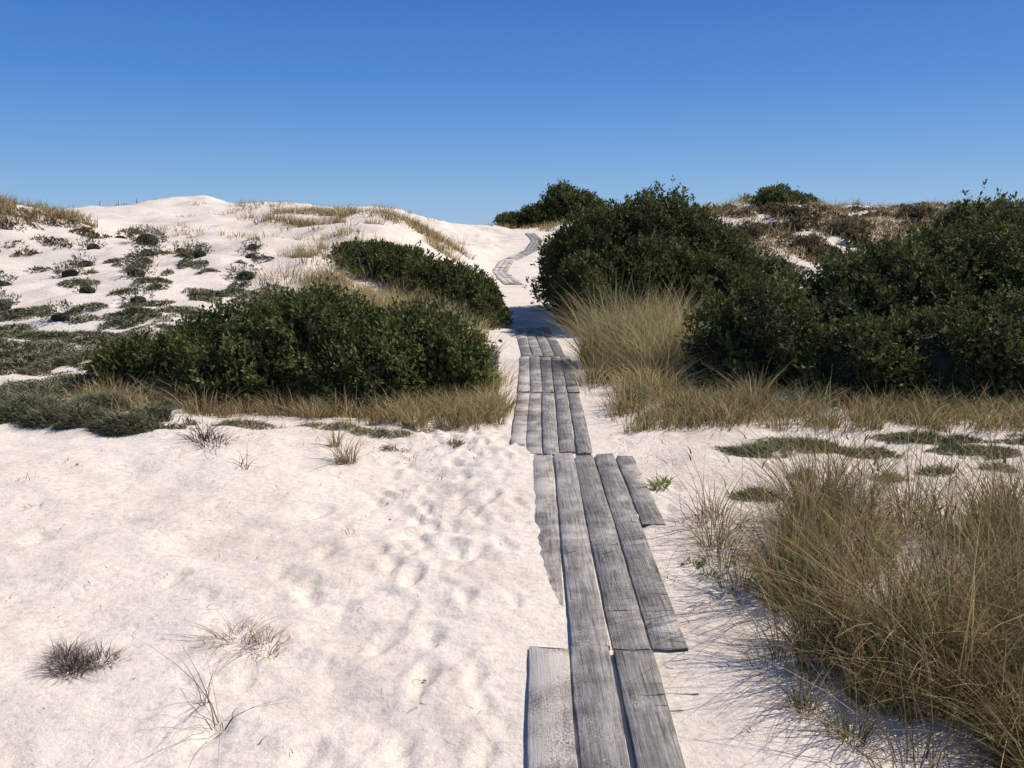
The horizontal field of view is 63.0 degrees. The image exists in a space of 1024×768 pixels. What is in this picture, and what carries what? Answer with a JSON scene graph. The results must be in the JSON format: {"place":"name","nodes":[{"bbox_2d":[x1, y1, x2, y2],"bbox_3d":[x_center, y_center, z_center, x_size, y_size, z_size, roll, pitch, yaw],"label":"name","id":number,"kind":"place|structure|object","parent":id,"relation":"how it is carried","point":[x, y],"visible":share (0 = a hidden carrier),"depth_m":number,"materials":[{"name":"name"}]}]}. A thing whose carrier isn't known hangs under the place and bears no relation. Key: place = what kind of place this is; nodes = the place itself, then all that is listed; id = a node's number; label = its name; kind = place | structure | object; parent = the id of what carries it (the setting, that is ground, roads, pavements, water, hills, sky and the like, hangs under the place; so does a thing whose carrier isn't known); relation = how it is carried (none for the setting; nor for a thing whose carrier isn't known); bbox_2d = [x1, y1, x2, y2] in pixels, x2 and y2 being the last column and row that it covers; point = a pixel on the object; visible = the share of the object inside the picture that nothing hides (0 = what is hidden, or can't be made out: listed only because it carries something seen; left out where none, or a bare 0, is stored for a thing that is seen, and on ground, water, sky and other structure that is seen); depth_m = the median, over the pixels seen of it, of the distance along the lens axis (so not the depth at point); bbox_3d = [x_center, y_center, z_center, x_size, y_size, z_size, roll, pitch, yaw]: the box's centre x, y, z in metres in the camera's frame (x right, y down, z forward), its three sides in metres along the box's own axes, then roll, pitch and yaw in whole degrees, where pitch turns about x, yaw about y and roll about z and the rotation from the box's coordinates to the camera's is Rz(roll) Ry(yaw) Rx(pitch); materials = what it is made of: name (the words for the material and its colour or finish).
{"place":"outdoors","nodes":[
{"label":"outdoors","id":0,"kind":"place"},
{"bbox_2d":[0,192,101,228],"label":"beach grass","id":1,"kind":"structure","parent":0,"point":[47,211],"depth_m":21.48,"materials":[{"name":"beige plant"}]},
{"bbox_2d":[51,199,474,276],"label":"beach grass","id":2,"kind":"structure","parent":0,"point":[348,211],"depth_m":26.61,"materials":[{"name":"beige plant"}]},
{"bbox_2d":[208,219,518,350],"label":"beach grass","id":3,"kind":"structure","parent":0,"point":[369,292],"depth_m":15.08,"materials":[{"name":"beige plant"}]},
{"bbox_2d":[0,195,1023,767],"bbox_3d":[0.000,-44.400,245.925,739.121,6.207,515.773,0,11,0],"label":"ground","id":4,"kind":"structure","parent":0,"point":[460,605],"depth_m":4.07,"materials":[{"name":"white sand"}]},
{"bbox_2d":[14,632,135,683],"bbox_3d":[-1.692,1.054,3.260,0.434,0.117,0.441,0,11,0],"label":"dry grass tuft","id":5,"kind":"object","parent":4,"relation":"on","point":[80,665],"visible":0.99,"depth_m":3.26,"materials":[{"name":"plant"}]},
{"bbox_2d":[99,199,155,206],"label":"sand fence","id":6,"kind":"object","parent":4,"relation":"on","point":[118,203],"visible":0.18,"depth_m":40.69,"materials":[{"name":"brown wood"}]},
{"bbox_2d":[0,224,266,320],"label":"beach plum scrub","id":7,"kind":"object","parent":4,"relation":"on","point":[148,240],"visible":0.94,"depth_m":15.46,"materials":[{"name":"green plant"}]},
{"bbox_2d":[0,249,310,398],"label":"beach heather","id":8,"kind":"object","parent":4,"relation":"on","point":[16,357],"visible":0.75,"depth_m":11.37,"materials":[{"name":"green plant"}]},
{"bbox_2d":[72,606,362,767],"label":"dry grass tuft","id":9,"kind":"object","parent":4,"relation":"on","point":[223,639],"visible":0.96,"depth_m":3.35,"materials":[{"name":"beige plant"}]},
{"bbox_2d":[163,415,273,469],"bbox_3d":[-2.129,0.365,5.995,0.764,0.297,1.259,-7,13,-33],"label":"dry grass tuft","id":10,"kind":"object","parent":4,"relation":"on","point":[208,435],"visible":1,"depth_m":6.18,"materials":[{"name":"plant"}]},
{"bbox_2d":[0,380,471,451],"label":"beach heather","id":11,"kind":"object","parent":4,"relation":"on","point":[34,411],"visible":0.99,"depth_m":6.73,"materials":[{"name":"green plant"}]},
{"bbox_2d":[76,273,502,410],"bbox_3d":[-2.349,-0.433,8.601,4.514,1.428,2.248,0,11,0],"label":"bayberry shrub","id":12,"kind":"object","parent":4,"relation":"on","point":[307,341],"visible":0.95,"depth_m":8.09,"materials":[{"name":"green plant"}]},
{"bbox_2d":[39,352,548,430],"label":"beach grass","id":13,"kind":"structure","parent":4,"relation":"on","point":[470,409],"depth_m":7.53,"materials":[{"name":"beige plant"}]},
{"bbox_2d":[8,421,690,541],"bbox_3d":[-0.880,0.631,5.146,4.952,0.336,2.916,-8,13,-36],"label":"dry grass tuft","id":14,"kind":"object","parent":4,"relation":"on","point":[345,459],"visible":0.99,"depth_m":6.07,"materials":[{"name":"plant"}]},
{"bbox_2d":[321,236,513,329],"bbox_3d":[-1.823,-2.035,16.363,2.712,1.676,5.977,-10,15,-43],"label":"bayberry shrub","id":15,"kind":"object","parent":4,"relation":"on","point":[473,286],"visible":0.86,"depth_m":15.80,"materials":[{"name":"green plant"}]},
{"bbox_2d":[0,200,970,274],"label":"beach heather","id":16,"kind":"object","parent":4,"relation":"on","point":[88,230],"visible":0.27,"depth_m":23.43,"materials":[{"name":"plant"}]},
{"bbox_2d":[491,345,499,373],"bbox_3d":[-0.213,-0.218,9.707,0.120,0.460,0.107,-3,11,-17],"label":"trail marker post","id":17,"kind":"object","parent":4,"relation":"on","point":[498,350],"visible":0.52,"depth_m":9.65,"materials":[{"name":"grey wood"}]},
{"bbox_2d":[6,418,1022,767],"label":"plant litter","id":18,"kind":"object","parent":4,"relation":"on","point":[504,454],"visible":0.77,"depth_m":5.69,"materials":[{"name":"brown plant"}]},
{"bbox_2d":[492,233,542,284],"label":"boardwalk","id":19,"kind":"structure","parent":4,"relation":"on","point":[502,274],"depth_m":28.68,"materials":[{"name":"grey wood"}]},
{"bbox_2d":[492,178,605,228],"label":"bayberry shrub","id":20,"kind":"object","parent":4,"relation":"on","point":[549,208],"visible":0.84,"depth_m":48.35,"materials":[{"name":"green plant"}]},
{"bbox_2d":[510,327,687,767],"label":"boardwalk","id":21,"kind":"structure","parent":4,"relation":"on","point":[600,731],"depth_m":3.90,"materials":[{"name":"grey wood"}]},
{"bbox_2d":[522,175,798,329],"bbox_3d":[2.745,-2.531,15.940,5.116,2.846,5.980,0,11,0],"label":"bayberry shrub","id":22,"kind":"object","parent":4,"relation":"on","point":[589,248],"visible":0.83,"depth_m":14.47,"materials":[{"name":"green plant"}]},
{"bbox_2d":[645,470,769,579],"bbox_3d":[1.051,0.769,4.872,0.915,0.116,1.572,5,12,23],"label":"seaside goldenrod","id":23,"kind":"object","parent":4,"relation":"on","point":[657,481],"visible":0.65,"depth_m":5.50,"materials":[{"name":"green plant"}]},
{"bbox_2d":[478,190,994,267],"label":"beach grass","id":24,"kind":"structure","parent":4,"relation":"on","point":[877,221],"depth_m":26.59,"materials":[{"name":"plant"}]},
{"bbox_2d":[741,180,821,206],"bbox_3d":[9.609,-6.603,29.772,2.904,1.312,1.832,-6,12,-29],"label":"bayberry shrub","id":25,"kind":"object","parent":4,"relation":"on","point":[778,193],"visible":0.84,"depth_m":29.32,"materials":[{"name":"green plant"}]},
{"bbox_2d":[675,188,1023,408],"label":"bayberry shrub","id":26,"kind":"object","parent":4,"relation":"on","point":[920,311],"visible":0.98,"depth_m":8.69,"materials":[{"name":"green plant"}]},
{"bbox_2d":[698,200,1023,262],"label":"beach plum scrub","id":27,"kind":"object","parent":4,"relation":"on","point":[749,230],"visible":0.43,"depth_m":24.47,"materials":[{"name":"brown plant"}]},
{"bbox_2d":[710,428,1023,503],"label":"beach heather","id":28,"kind":"object","parent":4,"relation":"on","point":[972,438],"visible":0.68,"depth_m":6.46,"materials":[{"name":"green plant"}]},
{"bbox_2d":[853,178,1023,257],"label":"bayberry shrub","id":29,"kind":"object","parent":4,"relation":"on","point":[956,208],"visible":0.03,"depth_m":12.64,"materials":[{"name":"green plant"}]},
{"bbox_2d":[0,0,1023,224],"label":"sky","id":30,"kind":"structure","parent":0,"point":[452,111],"materials":[{"name":"blue"}]},
{"bbox_2d":[516,260,802,413],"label":"beach grass","id":31,"kind":"structure","parent":0,"point":[649,346],"depth_m":9.55,"materials":[{"name":"beige plant"}]},
{"bbox_2d":[577,373,1023,767],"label":"beach grass","id":32,"kind":"structure","parent":0,"point":[977,640],"depth_m":3.38,"materials":[{"name":"beige plant"}]},
{"bbox_2d":[583,364,1023,437],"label":"beach grass","id":33,"kind":"structure","parent":0,"point":[796,408],"depth_m":7.40,"materials":[{"name":"beige plant"}]}
]}

